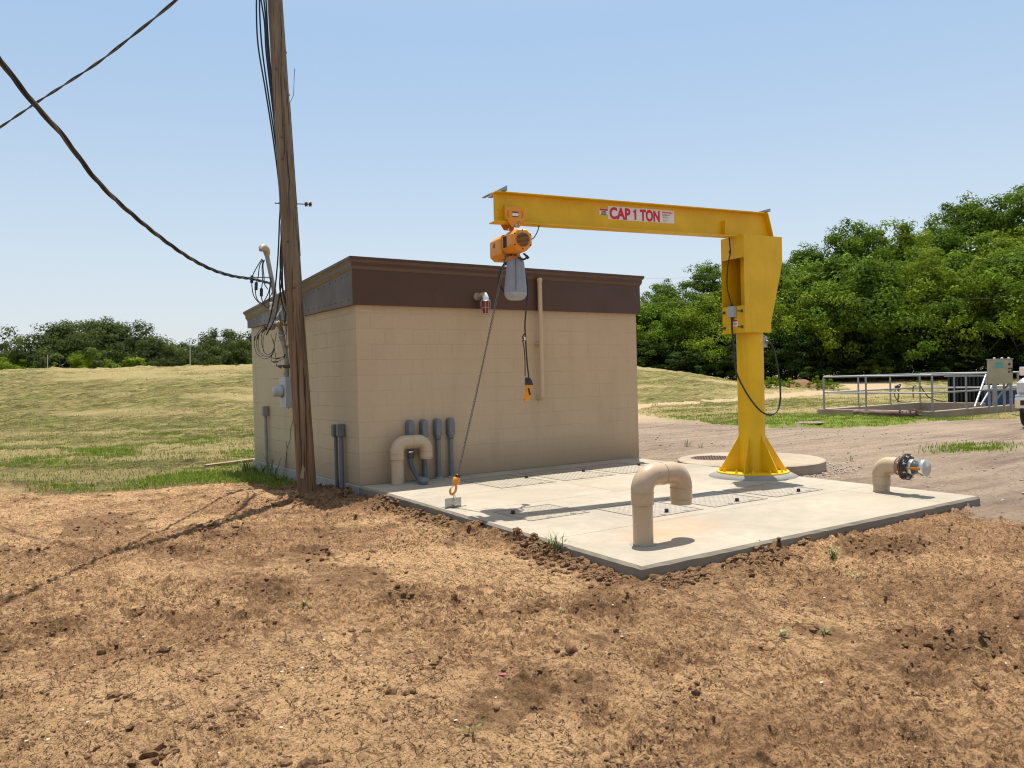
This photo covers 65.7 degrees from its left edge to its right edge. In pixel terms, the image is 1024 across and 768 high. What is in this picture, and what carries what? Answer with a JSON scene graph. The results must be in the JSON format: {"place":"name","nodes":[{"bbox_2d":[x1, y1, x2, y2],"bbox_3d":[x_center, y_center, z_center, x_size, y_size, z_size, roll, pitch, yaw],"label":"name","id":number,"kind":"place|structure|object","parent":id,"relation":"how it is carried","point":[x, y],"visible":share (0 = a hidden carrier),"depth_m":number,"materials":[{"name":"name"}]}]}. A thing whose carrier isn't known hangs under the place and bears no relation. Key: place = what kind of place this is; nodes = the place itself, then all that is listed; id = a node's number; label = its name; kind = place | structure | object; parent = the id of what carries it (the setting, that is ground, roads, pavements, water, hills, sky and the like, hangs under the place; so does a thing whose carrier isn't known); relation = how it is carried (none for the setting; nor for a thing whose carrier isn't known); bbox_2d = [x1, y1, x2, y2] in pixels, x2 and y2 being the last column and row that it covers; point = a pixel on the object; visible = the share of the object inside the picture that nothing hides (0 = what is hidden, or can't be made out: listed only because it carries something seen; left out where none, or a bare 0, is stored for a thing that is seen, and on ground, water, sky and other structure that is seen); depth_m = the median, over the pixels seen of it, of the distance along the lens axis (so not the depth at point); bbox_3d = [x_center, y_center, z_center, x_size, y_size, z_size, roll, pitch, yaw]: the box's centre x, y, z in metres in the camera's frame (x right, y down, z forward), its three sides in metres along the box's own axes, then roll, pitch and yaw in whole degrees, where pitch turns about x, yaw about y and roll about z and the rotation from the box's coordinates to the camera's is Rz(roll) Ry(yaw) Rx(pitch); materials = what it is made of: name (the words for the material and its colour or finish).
{"place":"outdoors","nodes":[
{"label":"outdoors","id":0,"kind":"place"},
{"bbox_2d":[0,0,177,128],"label":"overhead cable","id":1,"kind":"object","parent":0,"point":[162,11],"visible":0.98,"depth_m":10.80,"materials":[{"name":"black rubber"},{"name":"bare aluminium wire"}]},
{"bbox_2d":[0,397,1022,493],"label":"green grass","id":2,"kind":"structure","parent":0,"point":[963,446],"depth_m":16.33,"materials":[{"name":"green plant"}]},
{"bbox_2d":[0,482,1023,767],"bbox_3d":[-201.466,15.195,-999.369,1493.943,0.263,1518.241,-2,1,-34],"label":"ground","id":3,"kind":"structure","parent":0,"point":[836,606],"depth_m":4.40,"materials":[{"name":"soil"}]},
{"bbox_2d":[267,0,316,493],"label":"utility pole","id":4,"kind":"object","parent":3,"relation":"on","point":[303,432],"visible":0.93,"depth_m":10.22,"materials":[{"name":"brown wood"}]},
{"bbox_2d":[256,0,279,332],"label":"drop cable","id":5,"kind":"object","parent":4,"relation":"hanging from","point":[275,161],"visible":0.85,"depth_m":10.42,"materials":[{"name":"black rubber"}]},
{"bbox_2d":[259,0,282,334],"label":"drop cable","id":6,"kind":"object","parent":4,"relation":"hanging from","point":[276,155],"visible":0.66,"depth_m":10.43,"materials":[{"name":"black rubber"}]},
{"bbox_2d":[260,0,285,323],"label":"drop cable","id":7,"kind":"object","parent":4,"relation":"hanging from","point":[273,121],"visible":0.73,"depth_m":10.48,"materials":[{"name":"black rubber"}]},
{"bbox_2d":[263,0,285,301],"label":"drop cable","id":8,"kind":"object","parent":4,"relation":"hanging from","point":[272,101],"visible":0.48,"depth_m":10.44,"materials":[{"name":"black rubber"}]},
{"bbox_2d":[0,487,1023,767],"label":"soil crumbs","id":9,"kind":"object","parent":3,"relation":"on","point":[596,705],"visible":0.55,"depth_m":4.08,"materials":[{"name":"soil"}]},
{"bbox_2d":[0,482,1023,767],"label":"soil clods","id":10,"kind":"object","parent":3,"relation":"on","point":[812,628],"visible":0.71,"depth_m":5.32,"materials":[{"name":"soil"}]},
{"bbox_2d":[236,485,805,591],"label":"edge clods","id":11,"kind":"object","parent":3,"relation":"on","point":[597,572],"visible":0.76,"depth_m":6.14,"materials":[{"name":"soil"}]},
{"bbox_2d":[359,458,979,579],"bbox_3d":[1.447,1.449,9.216,4.980,0.421,5.460,-2,1,-34],"label":"concrete pad","id":12,"kind":"object","parent":3,"relation":"on","point":[706,535],"visible":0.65,"depth_m":7.66,"materials":[{"name":"grey concrete"}]},
{"bbox_2d":[389,434,432,484],"bbox_3d":[-1.325,0.992,10.424,0.628,0.650,0.226,-2,1,-34],"label":"gooseneck pipe","id":13,"kind":"object","parent":12,"relation":"on","point":[401,444],"visible":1,"depth_m":10.28,"materials":[{"name":"beige metal"}]},
{"bbox_2d":[405,420,428,484],"bbox_3d":[-1.244,0.890,10.383,0.106,0.820,0.544,-2,1,-29],"label":"conduit riser","id":14,"kind":"object","parent":12,"relation":"on","point":[409,427],"visible":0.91,"depth_m":10.53,"materials":[{"name":"grey plastic"}]},
{"bbox_2d":[419,419,428,479],"bbox_3d":[-1.182,0.883,10.696,0.123,0.815,0.123,-2,1,-34],"label":"conduit riser","id":15,"kind":"object","parent":12,"relation":"on","point":[423,427],"visible":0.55,"depth_m":10.67,"materials":[{"name":"grey plastic"}]},
{"bbox_2d":[433,418,442,478],"bbox_3d":[-1.008,0.878,10.814,0.123,0.815,0.123,-2,1,-34],"label":"conduit riser","id":16,"kind":"object","parent":12,"relation":"on","point":[437,428],"visible":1,"depth_m":10.78,"materials":[{"name":"grey plastic"}]},
{"bbox_2d":[446,418,454,476],"bbox_3d":[-0.843,0.873,10.926,0.123,0.815,0.123,-2,1,-34],"label":"conduit riser","id":17,"kind":"object","parent":12,"relation":"on","point":[450,427],"visible":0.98,"depth_m":10.89,"materials":[{"name":"grey plastic"}]},
{"bbox_2d":[460,474,555,487],"bbox_3d":[-0.082,1.263,10.345,0.840,0.068,1.080,-2,1,-34],"label":"access hatch","id":18,"kind":"object","parent":12,"relation":"on","point":[504,481],"visible":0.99,"depth_m":10.31,"materials":[{"name":"metal"}]},
{"bbox_2d":[492,504,588,520],"bbox_3d":[0.283,1.275,7.912,0.720,0.068,0.680,-2,1,-34],"label":"access hatch","id":19,"kind":"object","parent":12,"relation":"on","point":[538,512],"visible":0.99,"depth_m":7.88,"materials":[{"name":"metal"}]},
{"bbox_2d":[518,468,615,480],"bbox_3d":[0.742,1.238,10.902,0.870,0.068,1.080,-2,1,-34],"label":"access hatch","id":20,"kind":"object","parent":12,"relation":"on","point":[565,474],"visible":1,"depth_m":10.87,"materials":[{"name":"metal"}]},
{"bbox_2d":[574,462,644,473],"bbox_3d":[1.587,1.212,11.473,0.890,0.068,1.080,-2,1,-34],"label":"access hatch","id":21,"kind":"object","parent":12,"relation":"on","point":[622,468],"visible":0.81,"depth_m":11.51,"materials":[{"name":"metal"}]},
{"bbox_2d":[482,185,798,480],"bbox_3d":[1.703,-0.348,9.579,4.225,3.754,1.120,-2,1,-27],"label":"jib crane","id":22,"kind":"object","parent":12,"relation":"on","point":[751,255],"visible":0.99,"depth_m":10.06,"materials":[{"name":"yellow metal"}]},
{"bbox_2d":[490,207,539,376],"bbox_3d":[0.102,-0.996,8.801,0.500,1.864,0.680,-2,1,-27],"label":"chain hoist","id":23,"kind":"object","parent":22,"relation":"hanging from","point":[512,244],"visible":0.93,"depth_m":8.65,"materials":[{"name":"orange metal"}]},
{"bbox_2d":[457,254,506,473],"bbox_3d":[-0.321,-0.224,8.531,0.654,2.392,0.020,-2,1,-27],"label":"load chain","id":24,"kind":"object","parent":23,"relation":"hanging from","point":[471,414],"visible":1,"depth_m":8.53,"materials":[{"name":"metal"}]},
{"bbox_2d":[595,501,702,517],"bbox_3d":[1.367,1.249,7.933,0.780,0.068,0.740,-2,1,-34],"label":"access hatch","id":25,"kind":"object","parent":12,"relation":"on","point":[662,509],"visible":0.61,"depth_m":7.91,"materials":[{"name":"metal"}]},
{"bbox_2d":[630,461,692,546],"bbox_3d":[1.210,0.961,6.417,0.638,0.658,0.222,-2,1,-34],"label":"gooseneck pipe","id":26,"kind":"object","parent":12,"relation":"on","point":[647,479],"visible":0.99,"depth_m":6.27,"materials":[{"name":"beige metal"}]},
{"bbox_2d":[662,491,767,506],"bbox_3d":[2.162,1.224,8.470,0.820,0.068,0.740,-2,1,-34],"label":"access hatch","id":27,"kind":"object","parent":12,"relation":"on","point":[714,499],"visible":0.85,"depth_m":8.43,"materials":[{"name":"metal"}]},
{"bbox_2d":[723,483,822,496],"bbox_3d":[2.957,1.200,9.007,0.820,0.068,0.740,-2,1,-34],"label":"access hatch","id":28,"kind":"object","parent":12,"relation":"on","point":[772,490],"visible":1,"depth_m":8.99,"materials":[{"name":"metal"}]},
{"bbox_2d":[872,453,930,492],"bbox_3d":[4.170,0.970,8.525,0.284,0.457,0.611,-2,1,-34],"label":"hose connection","id":29,"kind":"object","parent":12,"relation":"on","point":[905,466],"visible":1,"depth_m":8.48,"materials":[{"name":"beige metal"}]},
{"bbox_2d":[0,364,1023,495],"bbox_3d":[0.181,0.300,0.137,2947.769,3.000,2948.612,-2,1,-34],"label":"field","id":30,"kind":"structure","parent":0,"point":[72,402],"depth_m":29.86,"materials":[{"name":"green plant"}]},
{"bbox_2d":[0,324,31,355],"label":"tree","id":31,"kind":"object","parent":30,"relation":"on","point":[4,344],"visible":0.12,"depth_m":119.81,"materials":[{"name":"green plant"}]},
{"bbox_2d":[1,319,120,367],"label":"tree","id":32,"kind":"object","parent":30,"relation":"on","point":[46,339],"visible":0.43,"depth_m":112.03,"materials":[{"name":"green plant"}]},
{"bbox_2d":[2,318,138,368],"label":"tree","id":33,"kind":"object","parent":30,"relation":"on","point":[71,348],"visible":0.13,"depth_m":114.06,"materials":[{"name":"green plant"}]},
{"bbox_2d":[45,347,119,367],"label":"tree","id":34,"kind":"object","parent":30,"relation":"on","point":[84,361],"visible":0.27,"depth_m":107.04,"materials":[{"name":"green plant"}]},
{"bbox_2d":[31,315,166,368],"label":"tree","id":35,"kind":"object","parent":30,"relation":"on","point":[98,337],"visible":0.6,"depth_m":112.88,"materials":[{"name":"green plant"}]},
{"bbox_2d":[52,319,198,367],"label":"tree","id":36,"kind":"object","parent":30,"relation":"on","point":[139,327],"visible":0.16,"depth_m":118.01,"materials":[{"name":"green plant"}]},
{"bbox_2d":[117,335,200,366],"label":"tree","id":37,"kind":"object","parent":30,"relation":"on","point":[164,359],"visible":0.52,"depth_m":116.86,"materials":[{"name":"green plant"}]},
{"bbox_2d":[170,335,221,364],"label":"tree","id":38,"kind":"object","parent":30,"relation":"on","point":[194,347],"visible":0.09,"depth_m":126.51,"materials":[{"name":"green plant"}]},
{"bbox_2d":[174,327,248,365],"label":"tree","id":39,"kind":"object","parent":30,"relation":"on","point":[215,348],"visible":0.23,"depth_m":121.69,"materials":[{"name":"green plant"}]},
{"bbox_2d":[195,339,251,365],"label":"tree","id":40,"kind":"object","parent":30,"relation":"on","point":[239,355],"visible":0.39,"depth_m":114.58,"materials":[{"name":"green plant"}]},
{"bbox_2d":[243,256,643,495],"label":"block building","id":41,"kind":"structure","parent":30,"relation":"on","point":[394,346],"depth_m":11.34,"materials":[{"name":"concrete"}]},
{"bbox_2d":[262,406,268,471],"bbox_3d":[-4.139,1.030,13.338,0.094,1.320,0.100,-2,1,-34],"label":"side conduit","id":42,"kind":"object","parent":41,"relation":"attached to","point":[265,411],"visible":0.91,"depth_m":13.31,"materials":[{"name":"grey metal"}]},
{"bbox_2d":[259,244,289,376],"bbox_3d":[-3.599,-1.106,12.107,0.534,2.046,0.244,-2,1,-34],"label":"service mast","id":43,"kind":"object","parent":41,"relation":"attached to","point":[265,250],"visible":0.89,"depth_m":12.14,"materials":[{"name":"beige metal"}]},
{"bbox_2d":[0,56,269,284],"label":"service cable","id":44,"kind":"object","parent":43,"relation":"attached to","point":[38,108],"visible":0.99,"depth_m":6.44,"materials":[{"name":"black rubber"}]},
{"bbox_2d":[250,259,271,307],"bbox_3d":[-3.834,-1.542,12.131,0.341,0.751,0.124,-1,1,-3],"label":"drip loop","id":45,"kind":"object","parent":43,"relation":"hanging from","point":[256,284],"visible":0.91,"depth_m":12.11,"materials":[{"name":"black rubber"}]},
{"bbox_2d":[254,307,289,367],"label":"cable loops","id":46,"kind":"object","parent":43,"relation":"hanging from","point":[257,338],"visible":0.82,"depth_m":12.14,"materials":[{"name":"black rubber"}]},
{"bbox_2d":[272,377,291,408],"bbox_3d":[-3.503,0.139,12.157,0.334,0.490,0.300,-2,1,-34],"label":"electric meter","id":47,"kind":"object","parent":41,"relation":"attached to","point":[282,391],"visible":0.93,"depth_m":12.06,"materials":[{"name":"metal"}]},
{"bbox_2d":[331,424,338,486],"bbox_3d":[-2.384,1.107,10.745,0.094,1.125,0.090,-2,1,-34],"label":"side conduit","id":48,"kind":"object","parent":41,"relation":"attached to","point":[333,430],"visible":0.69,"depth_m":10.72,"materials":[{"name":"grey plastic"}]},
{"bbox_2d":[336,424,344,489],"bbox_3d":[-2.281,1.101,10.592,0.094,1.135,0.090,-2,1,-34],"label":"side conduit","id":49,"kind":"object","parent":41,"relation":"attached to","point":[340,431],"visible":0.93,"depth_m":10.57,"materials":[{"name":"grey plastic"}]},
{"bbox_2d":[473,292,490,314],"bbox_3d":[-0.407,-1.131,11.124,0.242,0.313,0.153,-1,1,39],"label":"warning light","id":50,"kind":"object","parent":41,"relation":"attached to","point":[485,300],"visible":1,"depth_m":11.06,"materials":[{"name":"red glass"}]},
{"bbox_2d":[534,278,544,400],"bbox_3d":[0.407,-0.661,11.768,0.110,1.819,0.156,-2,1,-34],"label":"wall vent pipe","id":51,"kind":"object","parent":41,"relation":"attached to","point":[540,343],"depth_m":11.71,"materials":[{"name":"beige paint"}]},
{"bbox_2d":[1,364,947,461],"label":"mown straw","id":52,"kind":"object","parent":30,"relation":"on","point":[251,416],"visible":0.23,"depth_m":33.04,"materials":[{"name":"beige plant"}]},
{"bbox_2d":[636,340,696,373],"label":"shrub","id":53,"kind":"object","parent":30,"relation":"on","point":[659,348],"visible":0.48,"depth_m":75.30,"materials":[{"name":"green plant"}]},
{"bbox_2d":[642,278,697,303],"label":"tree","id":54,"kind":"object","parent":30,"relation":"on","point":[660,289],"visible":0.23,"depth_m":88.47,"materials":[{"name":"green plant"}]},
{"bbox_2d":[636,302,708,370],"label":"tree","id":55,"kind":"object","parent":30,"relation":"on","point":[656,310],"visible":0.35,"depth_m":79.61,"materials":[{"name":"green plant"}]},
{"bbox_2d":[640,293,708,344],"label":"tree","id":56,"kind":"object","parent":30,"relation":"on","point":[663,300],"visible":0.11,"depth_m":84.82,"materials":[{"name":"green plant"}]},
{"bbox_2d":[636,294,734,373],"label":"tree","id":57,"kind":"object","parent":30,"relation":"on","point":[687,316],"visible":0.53,"depth_m":77.56,"materials":[{"name":"green plant"}]},
{"bbox_2d":[637,297,735,363],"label":"tree","id":58,"kind":"object","parent":30,"relation":"on","point":[707,309],"visible":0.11,"depth_m":78.83,"materials":[{"name":"green plant"}]},
{"bbox_2d":[655,260,721,312],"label":"tree","id":59,"kind":"object","parent":30,"relation":"on","point":[708,274],"visible":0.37,"depth_m":87.08,"materials":[{"name":"green plant"}]},
{"bbox_2d":[668,347,736,380],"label":"bush","id":60,"kind":"object","parent":30,"relation":"on","point":[695,364],"visible":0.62,"depth_m":74.28,"materials":[{"name":"green plant"}]},
{"bbox_2d":[685,343,780,379],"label":"shrub","id":61,"kind":"object","parent":30,"relation":"on","point":[729,356],"visible":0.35,"depth_m":75.62,"materials":[{"name":"green plant"}]},
{"bbox_2d":[698,317,815,377],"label":"tree","id":62,"kind":"object","parent":30,"relation":"on","point":[773,332],"visible":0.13,"depth_m":76.78,"materials":[{"name":"green plant"}]},
{"bbox_2d":[678,282,842,348],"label":"tree","id":63,"kind":"object","parent":30,"relation":"on","point":[717,295],"visible":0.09,"depth_m":80.81,"materials":[{"name":"green plant"}]},
{"bbox_2d":[728,327,827,380],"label":"shrub","id":64,"kind":"object","parent":30,"relation":"on","point":[785,345],"visible":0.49,"depth_m":75.09,"materials":[{"name":"green plant"}]},
{"bbox_2d":[764,348,833,382],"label":"bush","id":65,"kind":"object","parent":30,"relation":"on","point":[802,363],"visible":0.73,"depth_m":74.06,"materials":[{"name":"green plant"}]},
{"bbox_2d":[780,241,835,287],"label":"tree","id":66,"kind":"object","parent":30,"relation":"on","point":[800,256],"visible":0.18,"depth_m":95.22,"materials":[{"name":"green plant"}]},
{"bbox_2d":[735,275,899,381],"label":"tree","id":67,"kind":"object","parent":30,"relation":"on","point":[829,341],"visible":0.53,"depth_m":75.04,"materials":[{"name":"green plant"}]},
{"bbox_2d":[774,250,920,378],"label":"tree","id":68,"kind":"object","parent":30,"relation":"on","point":[814,270],"visible":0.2,"depth_m":83.61,"materials":[{"name":"green plant"}]},
{"bbox_2d":[809,217,902,273],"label":"tree","id":69,"kind":"object","parent":30,"relation":"on","point":[848,243],"visible":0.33,"depth_m":92.29,"materials":[{"name":"green plant"}]},
{"bbox_2d":[799,322,914,380],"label":"shrub","id":70,"kind":"object","parent":30,"relation":"on","point":[878,355],"visible":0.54,"depth_m":75.22,"materials":[{"name":"green plant"}]},
{"bbox_2d":[837,359,897,381],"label":"bush","id":71,"kind":"object","parent":30,"relation":"on","point":[873,362],"visible":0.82,"depth_m":74.66,"materials":[{"name":"green plant"}]},
{"bbox_2d":[787,253,978,379],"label":"tree","id":72,"kind":"object","parent":30,"relation":"on","point":[884,285],"visible":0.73,"depth_m":74.79,"materials":[{"name":"green plant"}]},
{"bbox_2d":[853,409,926,417],"bbox_3d":[11.483,0.894,24.199,0.307,0.280,2.240,-2,1,-34],"label":"fallen log","id":73,"kind":"object","parent":30,"relation":"on","point":[914,413],"visible":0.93,"depth_m":24.03,"materials":[{"name":"brown plant"}]},
{"bbox_2d":[851,216,944,271],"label":"tree","id":74,"kind":"object","parent":30,"relation":"on","point":[904,241],"visible":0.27,"depth_m":90.82,"materials":[{"name":"green plant"}]},
{"bbox_2d":[859,335,971,378],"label":"shrub","id":75,"kind":"object","parent":30,"relation":"on","point":[914,363],"visible":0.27,"depth_m":77.99,"materials":[{"name":"green plant"}]},
{"bbox_2d":[817,402,1018,417],"bbox_3d":[14.045,1.014,26.910,6.300,0.522,3.990,-2,1,-34],"label":"concrete basin","id":76,"kind":"object","parent":30,"relation":"on","point":[947,409],"visible":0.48,"depth_m":26.72,"materials":[{"name":"grey concrete"}]},
{"bbox_2d":[823,371,1018,410],"bbox_3d":[14.424,0.190,27.154,7.058,1.107,3.796,-2,1,-34],"label":"steel railing","id":77,"kind":"object","parent":76,"relation":"on","point":[858,391],"visible":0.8,"depth_m":25.85,"materials":[{"name":"grey metal"}]},
{"bbox_2d":[882,246,993,377],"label":"tree","id":78,"kind":"object","parent":30,"relation":"on","point":[931,274],"visible":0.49,"depth_m":78.00,"materials":[{"name":"green plant"}]},
{"bbox_2d":[909,352,973,379],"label":"bush","id":79,"kind":"object","parent":30,"relation":"on","point":[938,366],"visible":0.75,"depth_m":74.44,"materials":[{"name":"green plant"}]},
{"bbox_2d":[891,220,996,263],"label":"tree","id":80,"kind":"object","parent":30,"relation":"on","point":[947,243],"visible":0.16,"depth_m":96.05,"materials":[{"name":"green plant"}]},
{"bbox_2d":[886,247,1020,367],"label":"tree","id":81,"kind":"object","parent":30,"relation":"on","point":[954,264],"visible":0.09,"depth_m":82.52,"materials":[{"name":"green plant"}]},
{"bbox_2d":[895,256,1023,374],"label":"tree","id":82,"kind":"object","parent":30,"relation":"on","point":[952,287],"visible":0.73,"depth_m":74.47,"materials":[{"name":"green plant"}]},
{"bbox_2d":[944,375,998,402],"bbox_3d":[16.919,0.259,29.153,0.210,1.150,1.900,-2,1,-34],"label":"bar screen","id":83,"kind":"object","parent":30,"relation":"on","point":[974,380],"visible":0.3,"depth_m":29.31,"materials":[{"name":"black metal"}]},
{"bbox_2d":[922,190,1023,370],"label":"tree","id":84,"kind":"object","parent":30,"relation":"on","point":[960,218],"visible":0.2,"depth_m":100.18,"materials":[{"name":"green plant"}]},
{"bbox_2d":[924,324,1022,371],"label":"shrub","id":85,"kind":"object","parent":30,"relation":"on","point":[990,339],"visible":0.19,"depth_m":77.74,"materials":[{"name":"green plant"}]},
{"bbox_2d":[925,342,1023,370],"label":"shrub","id":86,"kind":"object","parent":30,"relation":"on","point":[1005,348],"visible":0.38,"depth_m":75.57,"materials":[{"name":"green plant"}]},
{"bbox_2d":[931,230,1023,344],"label":"tree","id":87,"kind":"object","parent":30,"relation":"on","point":[977,240],"visible":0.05,"depth_m":83.48,"materials":[{"name":"green plant"}]},
{"bbox_2d":[932,183,1023,266],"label":"tree","id":88,"kind":"object","parent":30,"relation":"on","point":[1008,200],"visible":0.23,"depth_m":97.30,"materials":[{"name":"green plant"}]},
{"bbox_2d":[933,248,1023,376],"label":"tree","id":89,"kind":"object","parent":30,"relation":"on","point":[1013,263],"visible":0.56,"depth_m":71.95,"materials":[{"name":"green plant"}]},
{"bbox_2d":[944,235,1023,337],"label":"tree","id":90,"kind":"object","parent":30,"relation":"on","point":[1001,245],"visible":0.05,"depth_m":80.73,"materials":[{"name":"green plant"}]},
{"bbox_2d":[986,357,1012,412],"bbox_3d":[15.043,0.024,24.429,0.566,1.695,0.502,-1,1,2],"label":"control cabinet","id":91,"kind":"object","parent":30,"relation":"on","point":[999,371],"visible":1,"depth_m":24.23,"materials":[{"name":"grey metal"}]},
{"bbox_2d":[983,385,1016,406],"bbox_3d":[17.451,0.435,27.570,1.667,0.800,0.855,-1,1,2],"label":"blue bin","id":92,"kind":"object","parent":30,"relation":"on","point":[1000,400],"visible":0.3,"depth_m":27.22,"materials":[{"name":"plastic"}]},
{"bbox_2d":[977,347,1023,376],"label":"bush","id":93,"kind":"object","parent":30,"relation":"on","point":[1008,354],"visible":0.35,"depth_m":74.55,"materials":[{"name":"green plant"}]},
{"bbox_2d":[991,222,1023,251],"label":"tree","id":94,"kind":"object","parent":30,"relation":"on","point":[1010,231],"visible":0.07,"depth_m":92.92,"materials":[{"name":"green plant"}]},
{"bbox_2d":[0,0,1023,370],"label":"sky","id":95,"kind":"structure","parent":0,"point":[406,114],"materials":[{"name":"blue"}]},
{"bbox_2d":[638,377,1023,521],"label":"gravel road","id":96,"kind":"structure","parent":0,"point":[986,487],"depth_m":15.30,"materials":[{"name":"beige gravel"}]},
{"bbox_2d":[678,452,826,475],"bbox_3d":[3.699,1.279,12.308,2.210,0.256,2.210,-2,1,-34],"label":"round concrete cover","id":97,"kind":"object","parent":96,"relation":"on","point":[800,464],"visible":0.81,"depth_m":11.94,"materials":[{"name":"concrete"}]},
{"bbox_2d":[639,421,1023,512],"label":"gravel stones","id":98,"kind":"object","parent":96,"relation":"on","point":[835,472],"visible":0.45,"depth_m":12.85,"materials":[{"name":"grey gravel"}]},
{"bbox_2d":[1015,367,1023,425],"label":"pickup truck","id":99,"kind":"object","parent":96,"relation":"on","point":[1019,400],"visible":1,"depth_m":18.41,"materials":[{"name":"white metal"}]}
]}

